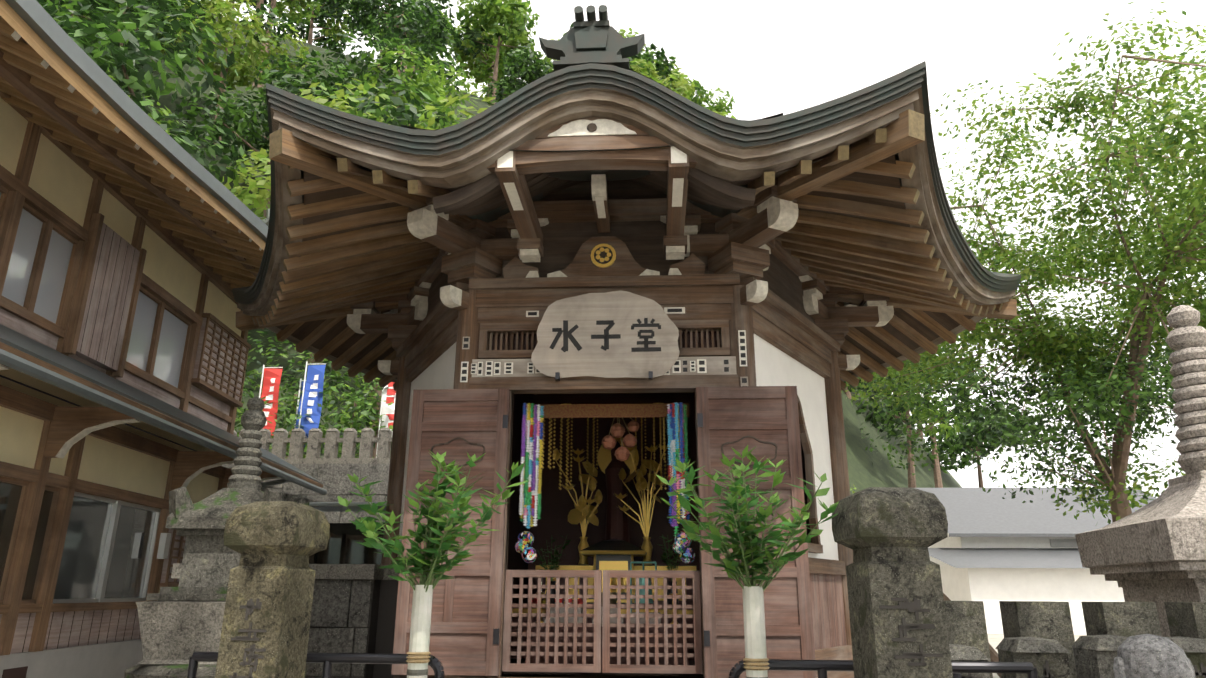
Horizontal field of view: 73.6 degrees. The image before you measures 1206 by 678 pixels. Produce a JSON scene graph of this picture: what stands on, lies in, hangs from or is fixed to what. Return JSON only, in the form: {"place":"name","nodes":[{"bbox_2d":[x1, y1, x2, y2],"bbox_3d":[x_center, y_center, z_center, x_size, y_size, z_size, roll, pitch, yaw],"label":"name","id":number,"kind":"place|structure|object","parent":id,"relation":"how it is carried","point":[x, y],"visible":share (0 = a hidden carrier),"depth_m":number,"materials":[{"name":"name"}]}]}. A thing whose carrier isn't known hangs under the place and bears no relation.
{"place":"outdoors","nodes":[
{"label":"outdoors","id":0,"kind":"place"},
{"bbox_2d":[0,0,326,677],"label":"building","id":1,"kind":"structure","parent":0,"point":[133,236],"depth_m":7.27,"materials":[{"name":"beige paint"}]},
{"bbox_2d":[86,0,1086,677],"bbox_3d":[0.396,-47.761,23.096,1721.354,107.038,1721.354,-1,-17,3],"label":"ground","id":2,"kind":"structure","parent":0,"point":[864,472],"depth_m":44.02,"materials":[{"name":"green plant"}]},
{"bbox_2d":[124,396,308,677],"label":"stone stupa","id":3,"kind":"object","parent":2,"relation":"on","point":[181,623],"visible":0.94,"depth_m":5.06,"materials":[{"name":"stone"}]},
{"bbox_2d":[259,209,269,225],"bbox_3d":[-10.181,-3.278,22.388,5.591,2.400,5.091,-1,-17,3],"label":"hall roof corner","id":4,"kind":"object","parent":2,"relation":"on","point":[266,221],"visible":0.06,"depth_m":20.06,"materials":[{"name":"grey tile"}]},
{"bbox_2d":[215,501,329,677],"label":"stone pillar","id":5,"kind":"structure","parent":2,"relation":"on","point":[267,610],"depth_m":3.49,"materials":[{"name":"grey stone"}]},
{"bbox_2d":[171,428,398,677],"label":"stone wall","id":6,"kind":"structure","parent":2,"relation":"on","point":[354,606],"depth_m":6.77,"materials":[{"name":"grey stone"}]},
{"bbox_2d":[234,330,395,457],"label":"terrace shrubs","id":7,"kind":"object","parent":2,"relation":"on","point":[354,406],"visible":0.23,"depth_m":15.69,"materials":[{"name":"green plant"}]},
{"bbox_2d":[187,651,443,677],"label":"handrail","id":8,"kind":"object","parent":2,"relation":"on","point":[327,660],"visible":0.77,"depth_m":3.65,"materials":[{"name":"grey metal"}]},
{"bbox_2d":[259,361,395,457],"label":"banners","id":9,"kind":"object","parent":2,"relation":"on","point":[311,397],"visible":0.42,"depth_m":14.60,"materials":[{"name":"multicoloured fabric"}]},
{"bbox_2d":[309,502,386,564],"bbox_3d":[-2.800,2.753,8.935,2.200,2.130,2.587,-1,-17,3],"label":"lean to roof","id":10,"kind":"object","parent":2,"relation":"on","point":[344,546],"visible":0.12,"depth_m":9.53,"materials":[{"name":"metal"}]},
{"bbox_2d":[337,451,529,677],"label":"bamboo vase","id":11,"kind":"object","parent":2,"relation":"on","point":[427,567],"visible":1,"depth_m":3.59,"materials":[{"name":"pale bamboo"},{"name":"leaf"},{"name":"rope"}]},
{"bbox_2d":[36,0,1039,487],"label":"hillside trees","id":12,"kind":"object","parent":2,"relation":"on","point":[414,38],"visible":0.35,"depth_m":33.40,"materials":[{"name":"green plant"}]},
{"bbox_2d":[381,285,853,677],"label":"hall","id":13,"kind":"structure","parent":2,"relation":"on","point":[486,339],"depth_m":6.48,"materials":[{"name":"brown wood"}]},
{"bbox_2d":[391,389,510,675],"bbox_3d":[-1.068,1.331,5.769,0.730,1.990,0.051,-1,-17,3],"label":"door","id":14,"kind":"structure","parent":13,"relation":"attached to","point":[457,425],"depth_m":5.75,"materials":[{"name":"brown wood"}]},
{"bbox_2d":[502,570,702,673],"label":"lattice gate","id":15,"kind":"structure","parent":13,"relation":"attached to","point":[595,666],"depth_m":5.59,"materials":[{"name":"brown wood"}]},
{"bbox_2d":[531,290,679,380],"bbox_3d":[0.015,-0.027,6.030,1.108,0.660,0.207,-1,-17,3],"label":"name board","id":16,"kind":"object","parent":13,"relation":"attached to","point":[618,334],"visible":1,"depth_m":6.01,"materials":[{"name":"brown wood"}]},
{"bbox_2d":[510,393,701,668],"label":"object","id":17,"kind":"object","parent":13,"relation":"in","point":[565,527],"visible":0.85,"depth_m":7.69,"materials":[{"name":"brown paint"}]},
{"bbox_2d":[526,403,688,623],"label":"hanging ornaments","id":18,"kind":"object","parent":13,"relation":"hanging from","point":[617,518],"visible":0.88,"depth_m":6.96,"materials":[{"name":"gold metal"}]},
{"bbox_2d":[347,117,893,394],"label":"roof support brackets","id":19,"kind":"object","parent":13,"relation":"on","point":[598,231],"visible":0.42,"depth_m":6.35,"materials":[{"name":"brown wood"}]},
{"bbox_2d":[236,109,1016,390],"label":"roof rafters","id":20,"kind":"object","parent":19,"relation":"on","point":[851,230],"visible":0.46,"depth_m":6.28,"materials":[{"name":"brown wood"}]},
{"bbox_2d":[232,51,1020,381],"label":"hall roof","id":21,"kind":"structure","parent":13,"relation":"on","point":[472,149],"depth_m":5.14,"materials":[{"name":"grey metal"}]},
{"bbox_2d":[539,5,644,70],"bbox_3d":[-0.073,-1.977,5.385,0.704,0.447,0.298,-1,-17,3],"label":"roof finial","id":22,"kind":"object","parent":21,"relation":"on","point":[578,41],"visible":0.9,"depth_m":5.30,"materials":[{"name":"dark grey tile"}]},
{"bbox_2d":[696,386,816,677],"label":"door","id":23,"kind":"structure","parent":13,"relation":"attached to","point":[763,421],"depth_m":5.66,"materials":[{"name":"brown wood"}]},
{"bbox_2d":[656,445,837,677],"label":"bamboo vase","id":24,"kind":"object","parent":2,"relation":"on","point":[751,554],"visible":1,"depth_m":3.34,"materials":[{"name":"pale bamboo"},{"name":"leaf"},{"name":"rope"}]},
{"bbox_2d":[728,659,1037,677],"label":"handrail","id":25,"kind":"object","parent":2,"relation":"on","point":[822,667],"visible":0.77,"depth_m":3.42,"materials":[{"name":"grey metal"}]},
{"bbox_2d":[832,487,952,677],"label":"stone pillar","id":26,"kind":"structure","parent":2,"relation":"on","point":[888,536],"depth_m":3.04,"materials":[{"name":"grey stone"}]},
{"bbox_2d":[841,2,1205,677],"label":"tree","id":27,"kind":"object","parent":2,"relation":"on","point":[1101,381],"visible":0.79,"depth_m":9.06,"materials":[{"name":"green plant"}]},
{"bbox_2d":[916,487,1155,634],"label":"white house","id":28,"kind":"structure","parent":2,"relation":"on","point":[992,549],"depth_m":24.61,"materials":[{"name":"paint"}]},
{"bbox_2d":[944,601,1205,677],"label":"stone posts","id":29,"kind":"object","parent":2,"relation":"on","point":[1039,635],"visible":0.6,"depth_m":4.01,"materials":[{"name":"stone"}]},
{"bbox_2d":[1075,305,1205,636],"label":"stone pagoda","id":30,"kind":"object","parent":2,"relation":"on","point":[1154,550],"visible":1,"depth_m":4.79,"materials":[{"name":"grey stone"}]},
{"bbox_2d":[200,0,1205,497],"bbox_3d":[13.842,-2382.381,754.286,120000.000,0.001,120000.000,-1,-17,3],"label":"sky","id":31,"kind":"structure","parent":0,"point":[760,58],"depth_m":3945.22,"materials":[{"name":"white"}]},
{"bbox_2d":[1113,634,1195,677],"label":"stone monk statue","id":32,"kind":"object","parent":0,"point":[1147,656],"visible":1,"depth_m":3.04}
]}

